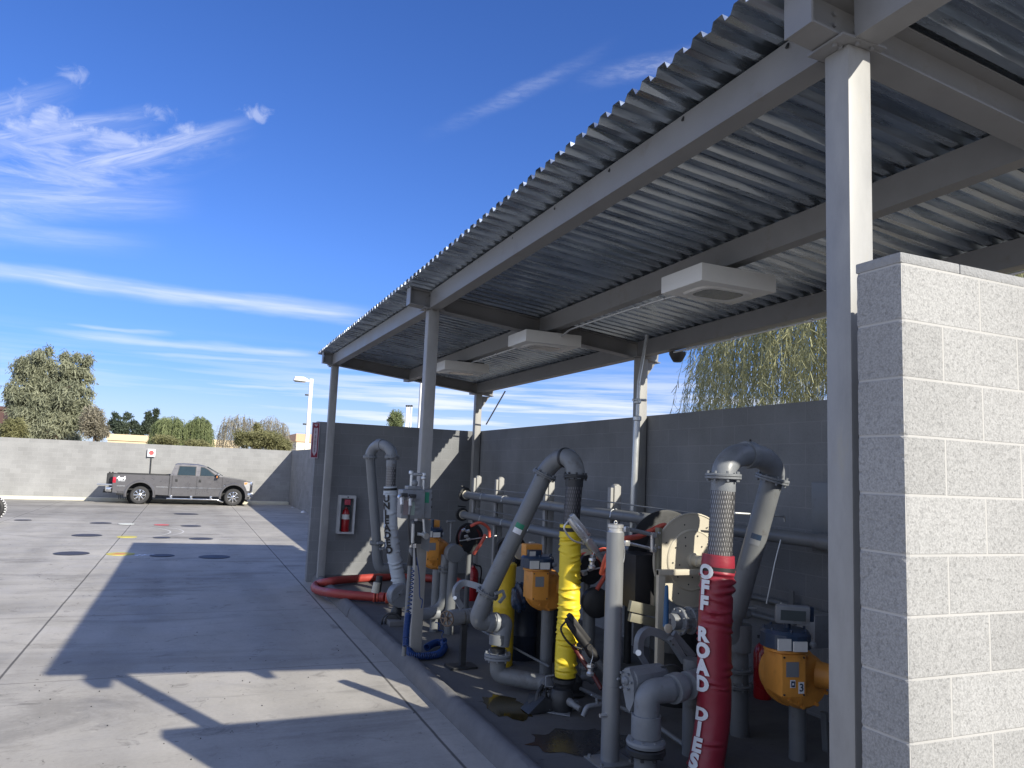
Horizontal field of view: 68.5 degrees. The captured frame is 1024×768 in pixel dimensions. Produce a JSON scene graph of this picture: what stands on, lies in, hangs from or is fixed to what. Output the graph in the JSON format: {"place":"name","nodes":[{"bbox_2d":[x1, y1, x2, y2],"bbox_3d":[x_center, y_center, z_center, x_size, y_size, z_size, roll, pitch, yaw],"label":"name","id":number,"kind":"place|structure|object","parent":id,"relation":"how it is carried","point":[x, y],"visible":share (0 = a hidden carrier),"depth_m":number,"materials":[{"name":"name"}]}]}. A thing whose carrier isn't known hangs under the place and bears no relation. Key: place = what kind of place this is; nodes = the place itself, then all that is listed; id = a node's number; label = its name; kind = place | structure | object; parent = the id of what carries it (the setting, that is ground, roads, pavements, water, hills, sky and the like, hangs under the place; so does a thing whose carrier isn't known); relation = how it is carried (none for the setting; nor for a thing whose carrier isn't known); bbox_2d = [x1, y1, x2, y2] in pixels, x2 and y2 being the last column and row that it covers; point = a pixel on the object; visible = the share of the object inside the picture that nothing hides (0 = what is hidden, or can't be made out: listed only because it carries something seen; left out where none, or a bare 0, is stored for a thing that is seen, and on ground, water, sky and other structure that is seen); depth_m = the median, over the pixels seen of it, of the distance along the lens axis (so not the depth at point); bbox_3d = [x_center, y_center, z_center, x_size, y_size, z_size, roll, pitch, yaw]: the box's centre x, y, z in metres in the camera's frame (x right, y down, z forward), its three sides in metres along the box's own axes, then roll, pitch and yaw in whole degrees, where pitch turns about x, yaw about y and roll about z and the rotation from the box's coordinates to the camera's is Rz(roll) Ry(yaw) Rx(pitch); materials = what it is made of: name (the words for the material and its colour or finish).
{"place":"outdoors","nodes":[
{"label":"outdoors","id":0,"kind":"place"},
{"bbox_2d":[0,406,7,422],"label":"building","id":1,"kind":"structure","parent":0,"point":[2,416],"depth_m":63.27,"materials":[{"name":"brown paint"}]},
{"bbox_2d":[0,499,494,767],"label":"yard pavement","id":2,"kind":"structure","parent":0,"point":[134,639],"depth_m":8.41,"materials":[{"name":"concrete"}]},
{"bbox_2d":[0,497,6,518],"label":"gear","id":3,"kind":"object","parent":2,"relation":"on","point":[3,507],"visible":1,"depth_m":22.97,"materials":[{"name":"white metal"}]},
{"bbox_2d":[53,551,89,554],"bbox_3d":[-9.675,3.718,16.529,0.708,0.012,0.708,5,-7,-23],"label":"manhole cover","id":4,"kind":"object","parent":2,"relation":"in","point":[71,553],"visible":1,"depth_m":16.50,"materials":[{"name":"metal"}]},
{"bbox_2d":[71,534,101,536],"bbox_3d":[-11.470,4.080,20.308,0.732,0.012,0.732,5,-7,-23],"label":"manhole cover","id":5,"kind":"object","parent":2,"relation":"in","point":[85,535],"visible":1,"depth_m":20.22,"materials":[{"name":"metal"}]},
{"bbox_2d":[0,495,288,504],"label":"back kerb","id":6,"kind":"structure","parent":2,"relation":"on","point":[121,499],"depth_m":35.66,"materials":[{"name":"concrete"}]},
{"bbox_2d":[147,449,155,472],"bbox_3d":[-17.778,4.393,36.882,0.380,2.400,0.082,5,-7,-23],"label":"yard sign","id":7,"kind":"object","parent":6,"relation":"on","point":[151,453],"visible":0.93,"depth_m":36.96,"materials":[{"name":"metal"}]},
{"bbox_2d":[97,463,252,505],"bbox_3d":[-15.880,4.792,35.815,6.689,2.065,2.270,5,-7,-23],"label":"pickup truck","id":8,"kind":"object","parent":2,"relation":"on","point":[191,479],"visible":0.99,"depth_m":35.16,"materials":[{"name":"grey paint"}]},
{"bbox_2d":[199,555,229,558],"bbox_3d":[-6.706,3.893,16.960,0.675,0.012,0.675,5,-7,-23],"label":"manhole cover","id":9,"kind":"object","parent":2,"relation":"in","point":[214,556],"visible":1,"depth_m":16.88,"materials":[{"name":"metal"}]},
{"bbox_2d":[288,449,312,513],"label":"block wall","id":10,"kind":"structure","parent":2,"relation":"on","point":[300,479],"depth_m":35.67,"materials":[{"name":"concrete"}]},
{"bbox_2d":[305,421,472,581],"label":"block wall","id":11,"kind":"structure","parent":2,"relation":"on","point":[348,554],"depth_m":14.58,"materials":[{"name":"concrete"}]},
{"bbox_2d":[310,422,319,457],"bbox_3d":[-3.724,1.062,14.225,0.145,0.675,0.016,5,-7,-23],"label":"wall sign","id":12,"kind":"object","parent":11,"relation":"attached to","point":[314,439],"visible":1,"depth_m":14.22,"materials":[{"name":"plastic"}]},
{"bbox_2d":[336,495,355,533],"bbox_3d":[-3.144,2.470,14.256,0.310,0.715,0.193,5,-7,-23],"label":"extinguisher cabinet","id":13,"kind":"object","parent":11,"relation":"attached to","point":[341,503],"visible":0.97,"depth_m":14.25,"materials":[{"name":"metal"}]},
{"bbox_2d":[341,499,350,531],"bbox_3d":[-3.142,2.490,14.254,0.168,0.604,0.152,5,-7,-23],"label":"fire extinguisher","id":14,"kind":"object","parent":13,"relation":"in","point":[346,515],"visible":1,"depth_m":14.19,"materials":[{"name":"metal"}]},
{"bbox_2d":[312,574,540,767],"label":"kerb","id":15,"kind":"structure","parent":2,"relation":"on","point":[493,744],"depth_m":6.91,"materials":[{"name":"concrete"}]},
{"bbox_2d":[325,573,829,767],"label":"island slab","id":16,"kind":"structure","parent":2,"relation":"on","point":[765,744],"depth_m":6.61,"materials":[{"name":"concrete"}]},
{"bbox_2d":[363,439,407,624],"bbox_3d":[-1.666,2.054,10.453,0.792,2.565,0.893,5,-7,-23],"label":"loading arm","id":17,"kind":"object","parent":16,"relation":"on","point":[395,567],"visible":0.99,"depth_m":10.35},
{"bbox_2d":[310,573,464,602],"bbox_3d":[-2.270,3.446,12.860,2.259,0.267,2.710,-1,-7,27],"label":"red hose","id":18,"kind":"object","parent":16,"relation":"on","point":[317,587],"visible":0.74,"depth_m":12.35,"materials":[{"name":"rubber"}]},
{"bbox_2d":[384,616,403,626],"bbox_3d":[-1.481,3.162,10.038,0.388,0.069,0.340,5,-7,-23],"label":"concrete pad","id":19,"kind":"object","parent":16,"relation":"on","point":[394,622],"visible":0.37,"depth_m":9.86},
{"bbox_2d":[401,548,412,655],"bbox_3d":[-1.115,2.317,8.027,0.073,1.121,0.088,5,-7,-23],"label":"cord stand","id":20,"kind":"object","parent":16,"relation":"on","point":[409,569],"visible":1,"depth_m":8.03,"materials":[{"name":"grey paint"}]},
{"bbox_2d":[397,471,431,551],"bbox_3d":[-1.048,1.398,8.210,0.463,0.892,0.334,5,-7,-23],"label":"control box","id":21,"kind":"object","parent":20,"relation":"attached to","point":[414,501],"visible":1,"depth_m":8.20,"materials":[{"name":"grey paint"}]},
{"bbox_2d":[402,548,447,659],"bbox_3d":[-0.941,2.415,8.379,0.420,1.214,1.080,-1,-8,30],"label":"coiled cord","id":22,"kind":"object","parent":21,"relation":"hanging from","point":[442,650],"visible":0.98,"depth_m":8.17,"materials":[{"name":"blue rubber"}]},
{"bbox_2d":[423,520,463,634],"bbox_3d":[-0.953,2.453,9.612,0.586,1.429,0.338,5,-7,-23],"label":"pipe","id":23,"kind":"object","parent":16,"relation":"on","point":[444,578],"visible":0.97,"depth_m":9.58,"materials":[{"name":"grey paint"}]},
{"bbox_2d":[440,608,477,670],"bbox_3d":[-0.571,2.696,7.996,0.414,0.599,0.264,5,-7,-23],"label":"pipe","id":24,"kind":"object","parent":16,"relation":"on","point":[456,617],"visible":0.92,"depth_m":7.95,"materials":[{"name":"metal"}]},
{"bbox_2d":[455,521,495,624],"bbox_3d":[-0.538,2.528,10.023,0.509,1.403,0.420,7,-8,-36],"label":"hose reel","id":25,"kind":"object","parent":16,"relation":"on","point":[470,538],"visible":0.98,"depth_m":10.07,"materials":[{"name":"metal"}]},
{"bbox_2d":[426,519,461,568],"bbox_3d":[-0.974,2.119,9.924,0.620,0.671,0.590,5,-7,-23],"label":"flow meter","id":26,"kind":"object","parent":25,"relation":"attached to","point":[437,545],"visible":0.53,"depth_m":9.68,"materials":[{"name":"orange paint"}]},
{"bbox_2d":[469,563,481,600],"bbox_3d":[-0.619,3.179,12.089,0.207,0.580,0.179,-1,-8,30],"label":"fire extinguisher","id":27,"kind":"object","parent":16,"relation":"on","point":[474,577],"visible":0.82,"depth_m":12.03,"materials":[{"name":"metal"}]},
{"bbox_2d":[471,475,481,568],"bbox_3d":[-0.637,2.553,12.790,0.137,1.986,0.090,5,-7,-23],"label":"pipe stanchion","id":28,"kind":"object","parent":16,"relation":"on","point":[477,479],"visible":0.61,"depth_m":12.82,"materials":[{"name":"paint"}]},
{"bbox_2d":[455,505,627,549],"bbox_3d":[0.368,1.967,10.214,0.238,0.267,6.352,5,-7,-23],"label":"header pipe","id":29,"kind":"object","parent":28,"relation":"attached to","point":[462,514],"visible":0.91,"depth_m":11.07,"materials":[{"name":"metal"}]},
{"bbox_2d":[458,485,827,551],"bbox_3d":[0.993,1.530,9.196,0.605,0.280,8.567,6,-7,-27],"label":"header pipe","id":30,"kind":"object","parent":28,"relation":"attached to","point":[818,541],"visible":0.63,"depth_m":8.18,"materials":[{"name":"metal"}]},
{"bbox_2d":[766,540,780,603],"bbox_3d":[2.303,1.649,6.622,0.172,0.553,0.012,5,-7,-23],"label":"guy wire","id":31,"kind":"object","parent":30,"relation":"attached to","point":[773,571],"visible":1,"depth_m":6.61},
{"bbox_2d":[491,477,503,604],"bbox_3d":[-0.238,2.462,11.862,0.137,1.986,0.090,5,-7,-23],"label":"pipe stanchion","id":32,"kind":"object","parent":16,"relation":"on","point":[498,507],"visible":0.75,"depth_m":11.87,"materials":[{"name":"paint"}]},
{"bbox_2d":[476,508,625,535],"bbox_3d":[0.593,1.821,9.805,0.016,0.048,6.000,5,-7,-23],"label":"tube line","id":33,"kind":"object","parent":32,"relation":"attached to","point":[544,520],"visible":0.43,"depth_m":10.12,"materials":[{"name":"grey paint"}]},
{"bbox_2d":[478,487,699,513],"bbox_3d":[0.607,1.484,9.844,0.016,0.048,6.000,5,-7,-23],"label":"tube line","id":34,"kind":"object","parent":32,"relation":"attached to","point":[598,500],"visible":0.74,"depth_m":8.62,"materials":[{"name":"grey paint"}]},
{"bbox_2d":[491,562,516,667],"bbox_3d":[-0.108,2.494,8.180,0.283,1.083,0.245,5,-7,-23],"label":"loading arm","id":35,"kind":"object","parent":16,"relation":"on","point":[507,586],"visible":0.38,"depth_m":8.11,"materials":[{"name":"paint"}]},
{"bbox_2d":[482,694,532,720],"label":"oily puddle","id":36,"kind":"object","parent":16,"relation":"on","point":[499,705],"visible":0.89,"depth_m":6.67,"materials":[{"name":"liquid"}]},
{"bbox_2d":[479,630,549,667],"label":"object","id":37,"kind":"object","parent":16,"relation":"on","point":[528,655],"visible":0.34,"depth_m":7.88,"materials":[{"name":"grey paint"}]},
{"bbox_2d":[513,581,537,661],"bbox_3d":[0.123,2.671,8.536,0.391,0.834,0.391,5,-7,-23],"label":"drum","id":38,"kind":"object","parent":16,"relation":"on","point":[525,631],"visible":0.38,"depth_m":8.35,"materials":[{"name":"grey paint"}]},
{"bbox_2d":[470,447,587,713],"bbox_3d":[0.235,1.794,7.049,1.226,2.407,0.558,-3,-8,39],"label":"loading arm","id":39,"kind":"object","parent":16,"relation":"on","point":[557,689],"visible":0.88,"depth_m":7.06},
{"bbox_2d":[452,579,481,609],"bbox_3d":[-0.441,2.104,7.495,0.327,0.285,0.175,2,-7,6],"label":"curved pipe","id":40,"kind":"object","parent":39,"relation":"attached to","point":[458,586],"visible":0.95,"depth_m":7.51,"materials":[{"name":"metal"}]},
{"bbox_2d":[560,613,602,672],"bbox_3d":[0.638,2.278,6.582,0.476,0.534,0.115,5,-7,-23],"label":"fuel nozzle","id":41,"kind":"object","parent":39,"relation":"hanging from","point":[580,635],"visible":0.98,"depth_m":6.55,"materials":[{"name":"black metal"}]},
{"bbox_2d":[571,644,601,689],"bbox_3d":[0.659,2.448,6.522,0.312,0.347,0.090,-1,-8,29],"label":"drooping hose","id":42,"kind":"object","parent":41,"relation":"hanging from","point":[585,663],"visible":0.81,"depth_m":6.55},
{"bbox_2d":[563,513,603,562],"bbox_3d":[0.658,1.388,6.733,0.432,0.448,0.110,5,-7,-23],"label":"fuel nozzle","id":43,"kind":"object","parent":39,"relation":"hanging from","point":[582,532],"visible":0.97,"depth_m":6.71,"materials":[{"name":"metal"}]},
{"bbox_2d":[521,695,552,713],"bbox_3d":[0.268,2.800,6.629,0.344,0.129,0.180,5,-7,-23],"label":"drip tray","id":44,"kind":"object","parent":16,"relation":"on","point":[541,703],"visible":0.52,"depth_m":6.54,"materials":[{"name":"metal"}]},
{"bbox_2d":[521,552,558,676],"bbox_3d":[0.338,2.319,7.692,0.650,1.356,0.582,5,-7,-23],"label":"flow meter","id":45,"kind":"object","parent":16,"relation":"on","point":[541,585],"visible":0.7,"depth_m":7.64,"materials":[{"name":"orange paint"}]},
{"bbox_2d":[511,582,526,612],"bbox_3d":[0.080,2.275,8.013,0.196,0.328,0.195,5,-7,-23],"label":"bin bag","id":46,"kind":"object","parent":45,"relation":"attached to","point":[518,601],"visible":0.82,"depth_m":7.95,"materials":[{"name":"black plastic"}]},
{"bbox_2d":[521,543,541,556],"bbox_3d":[0.210,1.693,7.590,0.184,0.159,0.174,5,-7,-23],"label":"pulse counter","id":47,"kind":"object","parent":45,"relation":"on","point":[532,549],"visible":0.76,"depth_m":7.55,"materials":[{"name":"orange paint"}]},
{"bbox_2d":[536,609,558,662],"bbox_3d":[0.433,2.766,8.551,0.412,0.674,0.412,5,-7,-23],"label":"drum","id":48,"kind":"object","parent":16,"relation":"on","point":[555,619],"visible":0.16,"depth_m":8.38,"materials":[{"name":"metal"}]},
{"bbox_2d":[542,482,554,554],"bbox_3d":[0.470,2.301,10.216,0.137,1.986,0.090,5,-7,-23],"label":"pipe stanchion","id":49,"kind":"object","parent":16,"relation":"on","point":[547,544],"visible":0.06,"depth_m":10.23,"materials":[{"name":"paint"}]},
{"bbox_2d":[524,728,627,756],"bbox_3d":[0.507,2.797,5.904,0.732,0.001,0.727,-1,-7,28],"label":"wet stain","id":50,"kind":"object","parent":16,"relation":"on","point":[582,743],"visible":0.74,"depth_m":5.88,"materials":[{"name":"liquid"}]},
{"bbox_2d":[579,587,604,674],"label":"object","id":51,"kind":"object","parent":16,"relation":"on","point":[593,602],"visible":0.69,"depth_m":7.65,"materials":[{"name":"grey paint"}]},
{"bbox_2d":[580,547,605,674],"bbox_3d":[0.821,2.339,7.674,0.509,1.353,0.419,7,-8,-37],"label":"hose reel","id":52,"kind":"object","parent":16,"relation":"on","point":[589,577],"visible":0.52,"depth_m":7.71,"materials":[{"name":"metal"}]},
{"bbox_2d":[584,520,633,767],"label":"bollard","id":53,"kind":"object","parent":16,"relation":"on","point":[610,755],"visible":0.98,"depth_m":5.55,"materials":[{"name":"silver metal"}]},
{"bbox_2d":[607,484,620,530],"bbox_3d":[1.149,2.146,8.637,0.137,1.986,0.090,5,-7,-23],"label":"pipe stanchion","id":54,"kind":"object","parent":16,"relation":"on","point":[614,492],"visible":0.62,"depth_m":8.70,"materials":[{"name":"paint"}]},
{"bbox_2d":[579,687,681,745],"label":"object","id":55,"kind":"object","parent":16,"relation":"on","point":[663,729],"visible":0.35,"depth_m":6.44,"materials":[{"name":"grey paint"}]},
{"bbox_2d":[581,694,601,716],"bbox_3d":[0.700,2.618,6.155,0.310,0.175,0.042,6,-7,-27],"label":"hose bib","id":56,"kind":"object","parent":55,"relation":"on","point":[587,707],"visible":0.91,"depth_m":6.11,"materials":[{"name":"grey paint"}]},
{"bbox_2d":[623,335,648,663],"bbox_3d":[1.451,1.270,8.684,0.242,3.760,0.123,5,-7,-23],"label":"conduit riser","id":57,"kind":"object","parent":16,"relation":"on","point":[627,623],"visible":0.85,"depth_m":8.66,"materials":[{"name":"metal"}]},
{"bbox_2d":[599,510,708,713],"bbox_3d":[1.360,2.030,6.661,1.250,1.777,0.719,5,-7,-23],"label":"hose reel","id":58,"kind":"object","parent":16,"relation":"on","point":[667,547],"visible":0.74,"depth_m":6.62,"materials":[{"name":"beige paint"}]},
{"bbox_2d":[316,0,1023,767],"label":"canopy","id":59,"kind":"object","parent":16,"relation":"on","point":[810,154],"visible":0.93,"depth_m":4.87,"materials":[{"name":"metal"}]},
{"bbox_2d":[436,360,488,376],"bbox_3d":[-0.797,-0.279,11.871,0.725,0.240,0.540,5,-7,-23],"label":"canopy lamp","id":60,"kind":"object","parent":59,"relation":"attached to","point":[461,367],"visible":0.91,"depth_m":11.66,"materials":[{"name":"metal"}]},
{"bbox_2d":[495,537,534,566],"bbox_3d":[0.014,1.862,8.218,0.381,0.363,0.910,3,-7,-3],"label":"hose hanger","id":61,"kind":"object","parent":59,"relation":"hanging from","point":[517,559],"visible":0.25,"depth_m":8.39,"materials":[{"name":"black metal"}]},
{"bbox_2d":[508,329,580,352],"bbox_3d":[0.392,-0.549,9.108,0.725,0.240,0.540,5,-7,-23],"label":"canopy lamp","id":62,"kind":"object","parent":59,"relation":"attached to","point":[540,340],"visible":0.96,"depth_m":8.92,"materials":[{"name":"metal"}]},
{"bbox_2d":[586,645,593,676],"bbox_3d":[0.657,2.306,6.287,0.066,0.251,0.066,5,-7,-23],"label":"hose coupling","id":63,"kind":"object","parent":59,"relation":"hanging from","point":[590,672],"visible":1,"depth_m":6.26,"materials":[{"name":"metal"}]},
{"bbox_2d":[561,296,677,336],"bbox_3d":[1.100,-0.700,7.674,0.080,0.069,2.754,5,-7,-23],"label":"lamp conduit","id":64,"kind":"object","parent":59,"relation":"attached to","point":[662,299],"visible":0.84,"depth_m":7.53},
{"bbox_2d":[669,351,685,362],"bbox_3d":[2.012,-0.327,9.150,0.200,0.120,0.200,5,-7,-23],"label":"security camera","id":65,"kind":"object","parent":59,"relation":"attached to","point":[677,357],"visible":0.99,"depth_m":9.09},
{"bbox_2d":[661,262,775,304],"bbox_3d":[1.675,-0.841,6.126,0.725,0.240,0.540,5,-7,-23],"label":"canopy lamp","id":66,"kind":"object","parent":59,"relation":"attached to","point":[715,283],"visible":1,"depth_m":5.95,"materials":[{"name":"metal"}]},
{"bbox_2d":[673,270,1023,352],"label":"beam conduit","id":67,"kind":"object","parent":59,"relation":"attached to","point":[820,318],"visible":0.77,"depth_m":7.63,"materials":[{"name":"metal"}]},
{"bbox_2d":[649,626,697,707],"bbox_3d":[1.533,2.617,7.125,0.474,0.734,0.474,5,-7,-23],"label":"drum","id":68,"kind":"object","parent":16,"relation":"on","point":[670,656],"visible":0.2,"depth_m":6.94,"materials":[{"name":"metal"}]},
{"bbox_2d":[625,439,789,767],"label":"loading arm","id":69,"kind":"object","parent":16,"relation":"on","point":[710,686],"visible":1,"depth_m":5.52},
{"bbox_2d":[617,663,683,711],"bbox_3d":[1.051,2.231,5.597,0.635,0.300,0.202,6,-8,-32],"label":"actuator","id":70,"kind":"object","parent":69,"relation":"attached to","point":[633,678],"visible":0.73,"depth_m":5.44,"materials":[{"name":"grey paint"}]},
{"bbox_2d":[633,626,695,664],"bbox_3d":[1.223,2.069,5.932,0.620,0.306,0.143,5,-7,-23],"label":"curved pipe","id":71,"kind":"object","parent":69,"relation":"attached to","point":[677,643],"visible":0.96,"depth_m":5.90,"materials":[{"name":"metal"}]},
{"bbox_2d":[663,585,697,635],"bbox_3d":[1.372,1.836,6.164,0.688,0.447,0.268,8,-9,-42],"label":"flanged valve","id":72,"kind":"object","parent":71,"relation":"attached to","point":[680,621],"visible":0.96,"depth_m":6.13,"materials":[{"name":"grey paint"}]},
{"bbox_2d":[753,635,771,699],"bbox_3d":[2.459,2.758,7.334,0.207,0.580,0.179,-1,-8,30],"label":"fire extinguisher","id":73,"kind":"object","parent":16,"relation":"on","point":[760,692],"visible":0.27,"depth_m":7.28,"materials":[{"name":"metal"}]},
{"bbox_2d":[759,604,828,761],"bbox_3d":[2.110,2.239,5.651,0.682,1.193,0.621,5,-7,-23],"label":"flow meter","id":74,"kind":"object","parent":16,"relation":"on","point":[793,673],"visible":0.85,"depth_m":5.51,"materials":[{"name":"orange paint"}]},
{"bbox_2d":[820,711,828,751],"bbox_3d":[2.463,2.816,5.921,0.079,0.454,0.060,5,-7,-23],"label":"support post","id":75,"kind":"object","parent":16,"relation":"on","point":[824,729],"visible":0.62,"depth_m":5.91,"materials":[{"name":"metal"}]},
{"bbox_2d":[856,252,1023,767],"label":"block wall","id":76,"kind":"structure","parent":2,"relation":"on","point":[941,416],"depth_m":2.67,"materials":[{"name":"concrete"}]},
{"bbox_2d":[285,434,310,450],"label":"building","id":77,"kind":"structure","parent":0,"point":[300,442],"depth_m":87.25,"materials":[{"name":"beige paint"}]},
{"bbox_2d":[0,0,826,448],"label":"sky","id":78,"kind":"structure","parent":0,"point":[198,198],"materials":[{"name":"blue"}]},
{"bbox_2d":[573,674,594,698],"bbox_3d":[0.656,2.852,7.150,0.336,0.200,0.200,5,-7,-23],"label":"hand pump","id":79,"kind":"object","parent":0,"point":[577,685],"visible":0.72,"depth_m":7.07,"materials":[{"name":"metal"}]},
{"label":"ground","id":80,"kind":"structure","parent":0,"visible":0},
{"bbox_2d":[0,416,31,437],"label":"bush","id":81,"kind":"object","parent":80,"relation":"on","point":[16,428],"visible":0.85,"depth_m":47.96,"materials":[{"name":"green plant"}]},
{"bbox_2d":[0,344,99,440],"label":"tree","id":82,"kind":"object","parent":80,"relation":"on","point":[51,403],"visible":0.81,"depth_m":52.68,"materials":[{"name":"green plant"}]},
{"bbox_2d":[77,404,110,441],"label":"tree","id":83,"kind":"object","parent":80,"relation":"on","point":[93,425],"visible":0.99,"depth_m":50.63,"materials":[{"name":"brown plant"}]},
{"bbox_2d":[106,411,146,435],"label":"pine tree","id":84,"kind":"object","parent":80,"relation":"on","point":[119,426],"visible":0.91,"depth_m":93.13,"materials":[{"name":"green plant"}]},
{"bbox_2d":[106,434,148,443],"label":"building","id":85,"kind":"structure","parent":80,"relation":"on","point":[124,438],"depth_m":84.56,"materials":[{"name":"beige paint"}]},
{"bbox_2d":[0,437,291,501],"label":"block wall","id":86,"kind":"structure","parent":80,"relation":"on","point":[45,467],"depth_m":36.24,"materials":[{"name":"concrete"}]},
{"bbox_2d":[140,408,159,435],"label":"pine tree","id":87,"kind":"object","parent":80,"relation":"on","point":[149,420],"visible":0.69,"depth_m":94.43,"materials":[{"name":"green plant"}]},
{"bbox_2d":[147,416,190,445],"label":"weeping tree","id":88,"kind":"object","parent":80,"relation":"on","point":[177,428],"visible":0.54,"depth_m":72.47,"materials":[{"name":"green plant"}]},
{"bbox_2d":[149,434,211,446],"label":"bush","id":89,"kind":"object","parent":80,"relation":"on","point":[160,439],"visible":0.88,"depth_m":65.14,"materials":[{"name":"green plant"}]},
{"bbox_2d":[182,415,215,446],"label":"weeping tree","id":90,"kind":"object","parent":80,"relation":"on","point":[200,428],"visible":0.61,"depth_m":74.09,"materials":[{"name":"green plant"}]},
{"bbox_2d":[214,414,262,448],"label":"weeping tree","id":91,"kind":"object","parent":80,"relation":"on","point":[232,426],"visible":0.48,"depth_m":76.39,"materials":[{"name":"brown plant"}]},
{"bbox_2d":[231,421,296,450],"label":"bush","id":92,"kind":"object","parent":80,"relation":"on","point":[256,438],"visible":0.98,"depth_m":65.87,"materials":[{"name":"green plant"}]},
{"bbox_2d":[260,416,289,449],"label":"weeping tree","id":93,"kind":"object","parent":80,"relation":"on","point":[270,422],"visible":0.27,"depth_m":78.60,"materials":[{"name":"brown plant"}]},
{"bbox_2d":[293,376,312,449],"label":"light pole","id":94,"kind":"object","parent":80,"relation":"on","point":[302,380],"visible":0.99,"depth_m":48.66,"materials":[{"name":"metal"}]},
{"bbox_2d":[386,409,404,426],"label":"tree","id":95,"kind":"object","parent":80,"relation":"on","point":[395,418],"visible":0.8,"depth_m":89.46,"materials":[{"name":"green plant"}]},
{"bbox_2d":[417,383,421,427],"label":"white pole","id":96,"kind":"object","parent":80,"relation":"on","point":[419,406],"depth_m":51.70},
{"bbox_2d":[477,400,828,721],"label":"block wall","id":97,"kind":"structure","parent":80,"relation":"on","point":[684,450],"depth_m":8.74,"materials":[{"name":"concrete"}]},
{"bbox_2d":[751,611,796,625],"bbox_3d":[2.773,2.225,6.713,0.060,0.058,4.500,5,-7,-23],"label":"wall pipe","id":98,"kind":"object","parent":97,"relation":"attached to","point":[761,616],"depth_m":7.37,"materials":[{"name":"metal"}]},
{"bbox_2d":[751,593,828,612],"bbox_3d":[2.780,2.057,6.733,0.060,0.058,4.500,5,-7,-23],"label":"wall pipe","id":99,"kind":"object","parent":97,"relation":"attached to","point":[760,598],"depth_m":7.31,"materials":[{"name":"metal"}]},
{"bbox_2d":[789,590,794,625],"bbox_3d":[2.607,2.143,7.016,0.015,0.420,0.060,5,-7,-23],"label":"wall strut","id":100,"kind":"object","parent":99,"relation":"attached to","point":[791,597],"depth_m":7.02,"materials":[{"name":"grey paint"}]},
{"bbox_2d":[797,611,828,648],"bbox_3d":[2.495,2.014,6.177,0.220,0.257,0.200,5,-7,-23],"label":"junction box","id":101,"kind":"object","parent":97,"relation":"attached to","point":[818,628],"visible":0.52,"depth_m":6.08,"materials":[{"name":"grey paint"}]},
{"bbox_2d":[812,482,827,552],"bbox_3d":[2.834,1.191,6.720,0.163,0.620,0.260,5,-7,-23],"label":"wall box","id":102,"kind":"object","parent":97,"relation":"attached to","point":[819,507],"visible":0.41,"depth_m":6.72,"materials":[{"name":"grey paint"}]},
{"bbox_2d":[670,269,1023,412],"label":"weeping tree","id":103,"kind":"object","parent":80,"relation":"on","point":[769,354],"visible":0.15,"depth_m":12.95,"materials":[{"name":"green plant"}]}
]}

